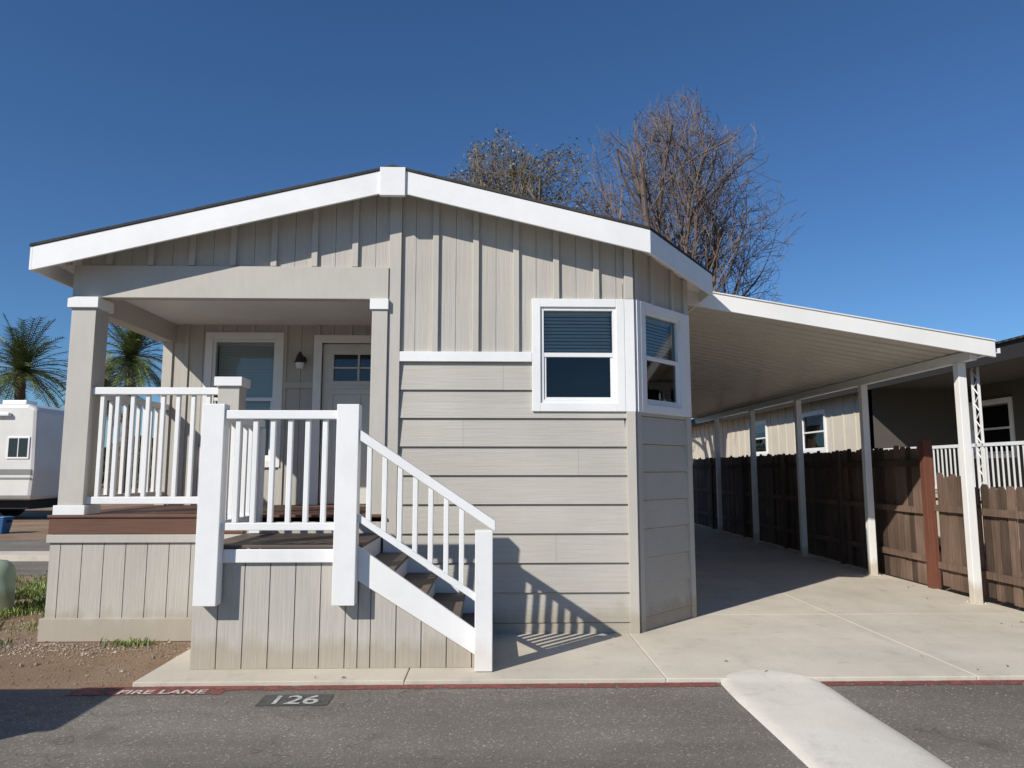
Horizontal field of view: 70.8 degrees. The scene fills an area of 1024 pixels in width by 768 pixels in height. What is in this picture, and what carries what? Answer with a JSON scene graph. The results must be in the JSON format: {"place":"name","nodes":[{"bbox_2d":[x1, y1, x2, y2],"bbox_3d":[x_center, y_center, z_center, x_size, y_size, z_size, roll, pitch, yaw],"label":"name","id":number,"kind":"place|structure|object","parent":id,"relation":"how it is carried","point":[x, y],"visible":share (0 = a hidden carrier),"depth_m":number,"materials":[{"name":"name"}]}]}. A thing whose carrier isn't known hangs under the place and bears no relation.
{"place":"outdoors","nodes":[
{"label":"outdoors","id":0,"kind":"place"},
{"bbox_2d":[0,540,49,575],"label":"side road","id":1,"kind":"structure","parent":0,"point":[30,568],"depth_m":14.39,"materials":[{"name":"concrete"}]},
{"bbox_2d":[58,308,108,504],"bbox_3d":[-4.258,0.220,7.165,0.240,1.940,0.240,0,-7,-1],"label":"porch post","id":2,"kind":"object","parent":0,"point":[87,352],"visible":0.94,"depth_m":7.07,"materials":[{"name":"beige wood"}]},
{"bbox_2d":[52,297,113,514],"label":"post collars","id":3,"kind":"object","parent":2,"relation":"attached to","point":[102,304],"visible":0.85,"depth_m":7.13,"materials":[{"name":"white paint"}]},
{"bbox_2d":[73,265,388,342],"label":"porch beam","id":4,"kind":"structure","parent":2,"relation":"on","point":[117,285],"depth_m":7.25,"materials":[{"name":"beige wood"}]},
{"bbox_2d":[217,343,273,454],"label":"porch window blinds","id":5,"kind":"object","parent":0,"point":[254,371],"visible":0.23,"depth_m":9.20,"materials":[{"name":"grey plastic"}]},
{"bbox_2d":[124,300,371,325],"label":"porch ceiling","id":6,"kind":"structure","parent":0,"point":[194,312],"depth_m":8.43,"materials":[{"name":"beige wood"}]},
{"bbox_2d":[165,325,371,504],"bbox_3d":[-2.817,0.374,9.049,3.155,2.260,0.020,0,-7,-1],"label":"porch wall siding","id":7,"kind":"object","parent":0,"point":[301,338],"visible":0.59,"depth_m":9.06,"materials":[{"name":"beige wood"}]},
{"bbox_2d":[199,332,284,466],"bbox_3d":[-3.377,0.191,9.033,0.980,1.700,0.045,0,-7,-1],"label":"porch window casing","id":8,"kind":"object","parent":7,"relation":"attached to","point":[277,336],"visible":0.56,"depth_m":9.07,"materials":[{"name":"white wood"}]},
{"bbox_2d":[211,339,276,459],"bbox_3d":[-3.378,0.196,9.073,0.800,1.520,0.085,0,-7,-1],"label":"porch window sash","id":9,"kind":"object","parent":8,"relation":"in","point":[216,342],"visible":0.54,"depth_m":9.09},
{"bbox_2d":[154,324,352,504],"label":"porch battens","id":10,"kind":"object","parent":7,"relation":"attached to","point":[167,365],"visible":0.69,"depth_m":9.02,"materials":[{"name":"beige wood"}]},
{"bbox_2d":[294,352,306,368],"bbox_3d":[-2.655,-0.297,9.037,0.139,0.210,0.190,0,-7,-1],"label":"porch lamp","id":11,"kind":"object","parent":7,"relation":"attached to","point":[300,357],"depth_m":8.97,"materials":[{"name":"black metal"}]},
{"bbox_2d":[262,343,380,518],"bbox_3d":[-2.788,0.428,9.079,3.220,2.500,0.049,0,-7,-1],"label":"porch wall sheathing","id":12,"kind":"object","parent":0,"point":[318,497],"visible":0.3,"depth_m":8.92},
{"bbox_2d":[309,335,371,504],"bbox_3d":[-1.953,0.442,9.069,1.110,2.130,0.110,0,-7,-1],"label":"door casing","id":13,"kind":"object","parent":12,"relation":"attached to","point":[320,341],"depth_m":9.04,"materials":[{"name":"white wood"}]},
{"bbox_2d":[319,344,370,503],"bbox_3d":[-1.954,0.491,9.090,0.904,2.017,0.065,0,-7,-1],"label":"front door","id":14,"kind":"structure","parent":13,"relation":"attached to","point":[334,393],"depth_m":9.12,"materials":[{"name":"paint"}]},
{"bbox_2d":[334,355,370,380],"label":"door lites","id":15,"kind":"object","parent":14,"relation":"attached to","point":[347,361],"depth_m":9.19,"materials":[{"name":"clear glass"}]},
{"bbox_2d":[0,680,1023,767],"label":"road","id":16,"kind":"structure","parent":0,"point":[959,727],"depth_m":4.49,"materials":[{"name":"grey asphalt"}]},
{"bbox_2d":[117,690,205,693],"bbox_3d":[-2.522,2.224,5.202,0.628,0.001,0.092,0,-7,-1],"label":"fire lane marking","id":17,"kind":"object","parent":16,"relation":"on","point":[178,692],"visible":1,"depth_m":5.21,"materials":[{"name":"white paint"}]},
{"bbox_2d":[255,694,333,705],"bbox_3d":[-1.513,2.207,5.031,0.490,0.001,0.250,0,-7,-1],"label":"number patch marking","id":18,"kind":"object","parent":16,"relation":"on","point":[324,699],"visible":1,"depth_m":5.04,"materials":[{"name":"black paint"}]},
{"bbox_2d":[272,695,317,703],"bbox_3d":[-1.499,2.203,5.026,0.308,0.001,0.189,0,-7,-1],"label":"space number marking","id":19,"kind":"object","parent":18,"relation":"on","point":[291,702],"visible":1,"depth_m":5.00,"materials":[{"name":"white paint"}]},
{"bbox_2d":[66,680,1023,694],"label":"red line marking","id":20,"kind":"object","parent":16,"relation":"on","point":[92,691],"visible":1,"depth_m":5.34,"materials":[{"name":"paint"}]},
{"bbox_2d":[721,670,951,767],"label":"concrete road strip","id":21,"kind":"object","parent":16,"relation":"on","point":[809,722],"visible":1,"depth_m":4.50,"materials":[{"name":"white concrete"}]},
{"bbox_2d":[0,526,1023,686],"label":"driveway","id":22,"kind":"structure","parent":0,"point":[764,606],"depth_m":6.63,"materials":[{"name":"concrete"}]},
{"bbox_2d":[45,522,381,617],"bbox_3d":[-2.866,1.974,7.859,3.150,1.140,1.980,0,-7,-1],"label":"deck skirt","id":23,"kind":"object","parent":22,"relation":"on","point":[120,580],"visible":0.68,"depth_m":6.85,"materials":[{"name":"beige wood"}]},
{"bbox_2d":[37,534,241,641],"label":"deck skirt trim","id":24,"kind":"structure","parent":23,"relation":"attached to","point":[95,629],"depth_m":6.78,"materials":[{"name":"beige wood"}]},
{"bbox_2d":[48,517,243,533],"bbox_3d":[-3.510,1.363,6.925,1.850,0.153,0.025,0,-7,-1],"label":"deck rim","id":25,"kind":"object","parent":23,"relation":"on","point":[122,525],"visible":0.76,"depth_m":6.91,"materials":[{"name":"brown wood"}]},
{"bbox_2d":[47,505,380,517],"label":"deck boards","id":26,"kind":"object","parent":23,"relation":"on","point":[166,511],"visible":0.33,"depth_m":7.31,"materials":[{"name":"brown wood"}]},
{"bbox_2d":[217,386,245,514],"bbox_3d":[-2.793,0.653,7.122,0.210,1.250,0.200,0,-7,-1],"label":"entry newel","id":27,"kind":"object","parent":26,"relation":"on","point":[234,397],"visible":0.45,"depth_m":7.09,"materials":[{"name":"white paint"}]},
{"bbox_2d":[214,377,250,388],"bbox_3d":[-2.793,-0.012,7.202,0.270,0.090,0.260,0,-7,-1],"label":"entry newel cap","id":28,"kind":"object","parent":27,"relation":"on","point":[243,382],"visible":0.86,"depth_m":7.07,"materials":[{"name":"white wood"}]},
{"bbox_2d":[216,346,273,396],"bbox_3d":[-3.394,0.272,9.716,1.300,2.020,1.070,0,-7,-1],"label":"porch window room","id":29,"kind":"object","parent":26,"relation":"on","point":[218,369],"depth_m":10.21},
{"bbox_2d":[369,310,387,513],"bbox_3d":[-1.330,0.271,7.216,0.157,2.030,0.200,0,-7,-1],"label":"porch pilaster","id":30,"kind":"object","parent":26,"relation":"on","point":[378,382],"visible":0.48,"depth_m":7.14,"materials":[{"name":"beige wood"}]},
{"bbox_2d":[370,299,388,310],"bbox_3d":[-1.336,-0.790,7.343,0.185,0.108,0.240,0,-7,-1],"label":"pilaster collar","id":31,"kind":"object","parent":30,"relation":"on","point":[379,304],"visible":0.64,"depth_m":7.22,"materials":[{"name":"white paint"}]},
{"bbox_2d":[86,387,494,671],"bbox_3d":[-2.455,1.198,6.856,5.121,2.375,2.154,-3,-7,24],"label":"white railing","id":32,"kind":"object","parent":22,"relation":"on","point":[351,559],"visible":0.96,"depth_m":5.79,"materials":[{"name":"paint"}]},
{"bbox_2d":[262,504,380,521],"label":"side walls","id":33,"kind":"structure","parent":22,"relation":"on","point":[312,520],"depth_m":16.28,"materials":[{"name":"beige wood"}]},
{"bbox_2d":[57,252,700,291],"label":"roof soffit","id":34,"kind":"structure","parent":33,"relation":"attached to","point":[690,285],"depth_m":7.78,"materials":[{"name":"white paint"}]},
{"bbox_2d":[29,171,712,312],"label":"white fascia","id":35,"kind":"structure","parent":34,"relation":"attached to","point":[46,259],"depth_m":7.11,"materials":[{"name":"paint"}]},
{"bbox_2d":[29,165,712,275],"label":"shingle roof","id":36,"kind":"structure","parent":34,"relation":"on","point":[349,176],"depth_m":7.12,"materials":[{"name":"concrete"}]},
{"bbox_2d":[380,167,405,196],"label":"peak block","id":37,"kind":"structure","parent":36,"relation":"attached to","point":[392,181],"depth_m":7.10,"materials":[{"name":"white paint"}]},
{"bbox_2d":[190,548,474,668],"bbox_3d":[-1.436,1.865,6.333,2.270,0.933,1.110,0,-7,-1],"label":"landing skirt","id":38,"kind":"object","parent":22,"relation":"on","point":[275,616],"visible":0.73,"depth_m":5.76,"materials":[{"name":"beige wood"}]},
{"bbox_2d":[224,533,492,643],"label":"stair treads","id":39,"kind":"object","parent":38,"relation":"on","point":[451,602],"visible":0.66,"depth_m":6.38,"materials":[{"name":"brown wood"}]},
{"bbox_2d":[363,537,462,617],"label":"stair risers","id":40,"kind":"object","parent":22,"relation":"on","point":[373,548],"visible":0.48,"depth_m":6.59,"materials":[{"name":"white paint"}]},
{"bbox_2d":[376,207,627,592],"bbox_3d":[-1.559,0.214,7.223,5.580,4.485,0.049,0,-7,-1],"label":"wall sheathing","id":41,"kind":"object","parent":22,"relation":"on","point":[506,418],"depth_m":7.18,"materials":[{"name":"beige wood"}]},
{"bbox_2d":[82,195,623,351],"bbox_3d":[-1.601,-1.165,7.351,5.491,1.695,0.018,0,-7,-1],"label":"board siding","id":42,"kind":"object","parent":41,"relation":"attached to","point":[456,268],"visible":0.69,"depth_m":7.37,"materials":[{"name":"beige wood"}]},
{"bbox_2d":[65,199,598,351],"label":"battens","id":43,"kind":"object","parent":42,"relation":"attached to","point":[274,245],"visible":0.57,"depth_m":7.33,"materials":[{"name":"beige wood"}]},
{"bbox_2d":[396,362,629,633],"bbox_3d":[0.009,1.113,7.113,2.275,2.673,0.036,0,-7,-1],"label":"lap siding","id":44,"kind":"object","parent":41,"relation":"attached to","point":[537,578],"visible":0.75,"depth_m":7.12,"materials":[{"name":"beige wood"}]},
{"bbox_2d":[386,197,639,633],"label":"corner trim","id":45,"kind":"structure","parent":22,"relation":"on","point":[394,323],"depth_m":7.17,"materials":[{"name":"beige wood"}]},
{"bbox_2d":[399,299,635,411],"bbox_3d":[0.057,-0.296,7.273,2.370,1.150,0.055,0,-7,-1],"label":"white band","id":46,"kind":"object","parent":45,"relation":"attached to","point":[416,356],"visible":1,"depth_m":7.24,"materials":[{"name":"paint"}]},
{"bbox_2d":[532,299,625,411],"bbox_3d":[0.672,-0.295,7.284,0.940,1.150,0.045,0,-7,-1],"label":"front window casing","id":47,"kind":"object","parent":45,"relation":"attached to","point":[620,404],"visible":1,"depth_m":7.26,"materials":[{"name":"white paint"}]},
{"bbox_2d":[540,307,616,402],"bbox_3d":[0.671,-0.290,7.323,0.770,0.980,0.085,0,-7,-1],"label":"front window sash","id":48,"kind":"object","parent":47,"relation":"attached to","point":[612,398],"visible":0.89,"depth_m":7.28,"materials":[{"name":"white plastic"}]},
{"bbox_2d":[7,569,1021,684],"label":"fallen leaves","id":49,"kind":"object","parent":22,"relation":"on","point":[344,676],"visible":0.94,"depth_m":6.18,"materials":[{"name":"brown plant"}]},
{"bbox_2d":[544,316,668,401],"bbox_3d":[1.109,-0.191,8.152,1.070,1.480,1.200,-6,-9,43],"label":"bay window room","id":50,"kind":"object","parent":22,"relation":"on","point":[577,377],"visible":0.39,"depth_m":7.80,"materials":[{"name":"black"}]},
{"bbox_3d":[0.669,-0.281,7.401,1.270,1.480,0.069,0,-7,-1],"label":"front window jamb","id":51,"kind":"object","parent":50,"relation":"attached to","visible":0},
{"bbox_2d":[544,312,610,352],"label":"front window blinds","id":52,"kind":"object","parent":51,"relation":"attached to","point":[566,337],"visible":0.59,"depth_m":7.43,"materials":[{"name":"plastic"}]},
{"bbox_2d":[687,290,999,604],"bbox_3d":[3.714,1.398,14.151,3.810,3.714,11.800,0,-7,-1],"label":"carport","id":53,"kind":"object","parent":22,"relation":"on","point":[749,355],"visible":0.92,"depth_m":9.97,"materials":[{"name":"metal"}]},
{"bbox_2d":[692,440,1023,607],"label":"wooden fence","id":54,"kind":"object","parent":22,"relation":"on","point":[906,508],"visible":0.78,"depth_m":11.02,"materials":[{"name":"brown wood"}]},
{"bbox_2d":[0,482,1023,690],"bbox_3d":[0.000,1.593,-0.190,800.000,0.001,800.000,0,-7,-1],"label":"ground","id":55,"kind":"structure","parent":0,"point":[30,524],"depth_m":6.23,"materials":[{"name":"brown soil"}]},
{"bbox_2d":[0,516,14,533],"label":"recycling bin","id":56,"kind":"object","parent":55,"relation":"on","point":[5,523],"visible":1,"depth_m":18.22,"materials":[{"name":"blue plastic"}]},
{"bbox_2d":[0,559,17,615],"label":"utility pedestal","id":57,"kind":"object","parent":55,"relation":"on","point":[7,582],"visible":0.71,"depth_m":8.04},
{"bbox_2d":[0,400,64,515],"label":"motorhome","id":58,"kind":"object","parent":55,"relation":"on","point":[31,434],"visible":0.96,"depth_m":23.02,"materials":[{"name":"metal"}]},
{"bbox_2d":[8,438,27,456],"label":"windows","id":59,"kind":"structure","parent":58,"relation":"in","point":[13,442],"depth_m":22.90,"materials":[{"name":"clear glass"}]},
{"bbox_2d":[6,437,30,458],"bbox_3d":[-18.256,2.441,22.791,5.800,1.950,0.040,0,-7,-1],"label":"window frame","id":60,"kind":"structure","parent":58,"relation":"in","point":[28,449],"depth_m":22.88,"materials":[{"name":"white plastic"}]},
{"bbox_2d":[0,313,68,407],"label":"palm tree","id":61,"kind":"object","parent":55,"relation":"on","point":[22,358],"visible":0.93,"depth_m":41.38,"materials":[{"name":"green plant"}]},
{"bbox_2d":[0,570,168,647],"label":"grass","id":62,"kind":"structure","parent":55,"relation":"on","point":[37,602],"depth_m":8.22,"materials":[{"name":"green plant"}]},
{"bbox_2d":[55,353,142,427],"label":"palm tree","id":63,"kind":"object","parent":55,"relation":"on","point":[108,357],"visible":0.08,"depth_m":46.30,"materials":[{"name":"green plant"}]},
{"bbox_2d":[102,435,153,487],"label":"distant trees","id":64,"kind":"object","parent":55,"relation":"on","point":[104,462],"depth_m":62.85,"materials":[{"name":"green plant"}]},
{"bbox_2d":[104,322,162,493],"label":"palm tree","id":65,"kind":"object","parent":55,"relation":"on","point":[132,368],"visible":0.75,"depth_m":40.30,"materials":[{"name":"green plant"}]},
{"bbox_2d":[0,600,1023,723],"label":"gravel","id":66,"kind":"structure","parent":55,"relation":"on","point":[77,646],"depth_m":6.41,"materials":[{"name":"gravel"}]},
{"bbox_2d":[446,124,621,216],"bbox_3d":[0.420,-2.679,28.576,8.078,15.299,6.935,0,-7,-1],"label":"bare tree","id":67,"kind":"object","parent":55,"relation":"on","point":[519,171],"visible":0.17,"depth_m":28.49,"materials":[{"name":"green plant"}]},
{"bbox_2d":[571,84,805,301],"bbox_3d":[6.172,-3.045,26.717,8.740,15.587,9.016,0,-7,-1],"label":"bare tree","id":68,"kind":"object","parent":55,"relation":"on","point":[642,193],"visible":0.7,"depth_m":26.36,"materials":[{"name":"brown plant"}]},
{"bbox_2d":[691,390,874,458],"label":"wall","id":69,"kind":"structure","parent":55,"relation":"on","point":[848,412],"depth_m":22.32,"materials":[{"name":"beige wood"}]},
{"bbox_2d":[749,420,767,455],"bbox_3d":[8.341,1.850,24.379,0.045,1.170,1.570,0,-7,-1],"label":"side window casing","id":70,"kind":"object","parent":69,"relation":"attached to","point":[766,432],"visible":0.52,"depth_m":23.68,"materials":[{"name":"white paint"}]},
{"bbox_2d":[755,423,765,453],"bbox_3d":[8.381,1.850,24.380,0.085,1.000,1.400,0,-7,-1],"label":"side window sash","id":71,"kind":"object","parent":69,"relation":"attached to","point":[760,438],"visible":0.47,"depth_m":24.18,"materials":[{"name":"white plastic"}]},
{"bbox_2d":[692,393,857,457],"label":"wall battens","id":72,"kind":"object","parent":69,"relation":"attached to","point":[777,429],"depth_m":22.66,"materials":[{"name":"beige wood"}]},
{"bbox_2d":[805,418,807,447],"bbox_3d":[8.569,1.353,20.213,0.069,1.500,1.900,0,-7,-1],"label":"side window jamb","id":73,"kind":"object","parent":69,"relation":"attached to","point":[806,434],"visible":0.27,"depth_m":20.90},
{"bbox_2d":[805,414,822,425],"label":"side window blinds","id":74,"kind":"object","parent":73,"relation":"attached to","point":[814,419],"visible":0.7,"depth_m":20.37,"materials":[{"name":"grey plastic"}]},
{"bbox_2d":[807,416,824,447],"bbox_3d":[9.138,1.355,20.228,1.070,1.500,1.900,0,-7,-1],"label":"window pane","id":75,"kind":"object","parent":73,"relation":"attached to","point":[815,440],"visible":0.08,"depth_m":21.16,"materials":[{"name":"glass"}]},
{"bbox_2d":[802,413,824,450],"bbox_3d":[8.491,1.353,20.211,0.085,1.000,1.400,0,-7,-1],"label":"side window sash","id":76,"kind":"object","parent":69,"relation":"attached to","point":[804,432],"visible":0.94,"depth_m":20.70,"materials":[{"name":"white plastic"}]},
{"bbox_2d":[802,409,827,452],"bbox_3d":[8.451,1.353,20.210,0.045,1.170,1.570,0,-7,-1],"label":"side window casing","id":77,"kind":"object","parent":69,"relation":"attached to","point":[823,411],"visible":0.66,"depth_m":19.52,"materials":[{"name":"white paint"}]},
{"bbox_3d":[8.459,1.850,24.382,0.069,1.500,1.900,0,-7,-1],"label":"side window jamb","id":78,"kind":"object","parent":69,"relation":"attached to","visible":0},
{"bbox_2d":[755,424,764,432],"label":"side window blinds","id":79,"kind":"object","parent":78,"relation":"attached to","point":[757,429],"visible":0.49,"depth_m":24.55,"materials":[{"name":"grey plastic"}]},
{"bbox_2d":[755,426,765,451],"bbox_3d":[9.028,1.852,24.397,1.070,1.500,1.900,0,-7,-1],"label":"window pane","id":80,"kind":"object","parent":78,"relation":"attached to","point":[760,445],"depth_m":25.32,"materials":[{"name":"glass"}]},
{"bbox_2d":[868,388,958,489],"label":"end walls","id":81,"kind":"structure","parent":55,"relation":"on","point":[907,417],"depth_m":17.28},
{"bbox_2d":[691,338,1023,448],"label":"dark fascia","id":82,"kind":"structure","parent":81,"relation":"attached to","point":[1012,349],"depth_m":14.74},
{"bbox_2d":[691,335,1023,419],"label":"shingle roof","id":83,"kind":"structure","parent":82,"relation":"on","point":[1009,339],"depth_m":11.89,"materials":[{"name":"concrete"}]},
{"bbox_2d":[880,357,1023,388],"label":"eave soffit","id":84,"kind":"structure","parent":81,"relation":"on","point":[1012,369],"depth_m":15.31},
{"bbox_2d":[967,378,1023,488],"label":"recessed wall","id":85,"kind":"structure","parent":55,"relation":"on","point":[1014,389],"depth_m":15.77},
{"bbox_2d":[968,397,1016,457],"bbox_3d":[10.854,1.016,16.334,0.045,1.320,1.470,0,-7,-1],"label":"recessed window casing","id":86,"kind":"object","parent":85,"relation":"attached to","point":[1011,417],"visible":0.71,"depth_m":15.70,"materials":[{"name":"white wood"}]},
{"bbox_2d":[970,401,1011,454],"bbox_3d":[10.893,1.016,16.335,0.085,1.150,1.300,0,-7,-1],"label":"recessed window sash","id":87,"kind":"object","parent":86,"relation":"in","point":[973,431],"visible":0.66,"depth_m":16.53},
{"bbox_2d":[0,0,1023,446],"label":"sky","id":88,"kind":"structure","parent":0,"point":[896,127],"materials":[{"name":"blue"}]},
{"bbox_2d":[622,284,672,423],"bbox_3d":[1.522,-0.238,7.763,0.069,1.480,1.200,-6,-9,43],"label":"bay window jamb","id":89,"kind":"object","parent":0,"point":[669,371],"visible":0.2,"depth_m":8.01,"materials":[{"name":"beige wood"}]},
{"bbox_2d":[646,318,669,359],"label":"bay window blinds","id":90,"kind":"object","parent":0,"point":[658,323],"visible":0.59,"depth_m":7.86,"materials":[{"name":"grey plastic"}]},
{"bbox_2d":[638,251,681,312],"bbox_3d":[1.595,-0.650,7.749,0.020,1.465,0.893,-6,-9,43],"label":"bay board siding","id":91,"kind":"object","parent":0,"point":[661,283],"visible":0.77,"depth_m":7.77,"materials":[{"name":"beige wood"}]},
{"bbox_2d":[642,416,682,528],"bbox_3d":[1.565,0.552,7.627,0.049,3.909,1.047,-6,-9,43],"label":"bay sheathing","id":92,"kind":"object","parent":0,"point":[667,445],"visible":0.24,"depth_m":7.55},
{"bbox_2d":[632,249,696,632],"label":"bay trim","id":93,"kind":"structure","parent":92,"relation":"attached to","point":[690,505],"depth_m":7.63,"materials":[{"name":"grey wood"}]},
{"bbox_2d":[641,412,691,630],"bbox_3d":[1.600,1.287,7.513,0.036,2.423,0.897,-6,-9,43],"label":"bay lap siding","id":94,"kind":"object","parent":92,"relation":"attached to","point":[667,574],"visible":0.75,"depth_m":7.49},
{"bbox_2d":[634,300,691,416],"bbox_3d":[1.617,-0.245,7.701,0.053,1.150,1.047,-6,-9,43],"label":"bay window filler","id":95,"kind":"object","parent":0,"point":[638,366],"visible":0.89,"depth_m":7.37,"materials":[{"name":"white wood"}]},
{"bbox_2d":[640,301,686,416],"bbox_3d":[1.608,-0.247,7.682,0.045,1.150,0.870,-6,-9,43],"label":"bay window casing","id":96,"kind":"object","parent":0,"point":[679,317],"visible":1,"depth_m":7.66,"materials":[{"name":"white wood"}]},
{"bbox_2d":[645,311,680,407],"bbox_3d":[1.579,-0.244,7.709,0.085,0.980,0.700,-6,-9,43],"label":"bay window sash","id":97,"kind":"object","parent":96,"relation":"in","point":[674,362],"visible":0.71,"depth_m":7.88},
{"bbox_2d":[935,490,1020,556],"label":"porch floor","id":98,"kind":"structure","parent":0,"point":[936,495],"depth_m":14.29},
{"bbox_2d":[873,367,1023,496],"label":"porch posts railing","id":99,"kind":"object","parent":98,"relation":"on","point":[982,445],"visible":0.52,"depth_m":13.07,"materials":[{"name":"white paint"}]},
{"bbox_2d":[978,403,1007,407],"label":"recessed window blinds","id":100,"kind":"object","parent":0,"point":[995,405],"visible":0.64,"depth_m":16.29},
{"bbox_2d":[976,405,1010,451],"bbox_3d":[11.541,1.018,16.352,1.070,1.650,1.800,0,-7,-1],"label":"recessed window room","id":101,"kind":"object","parent":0,"point":[995,416],"visible":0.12,"depth_m":17.26,"materials":[{"name":"black"}]}
]}

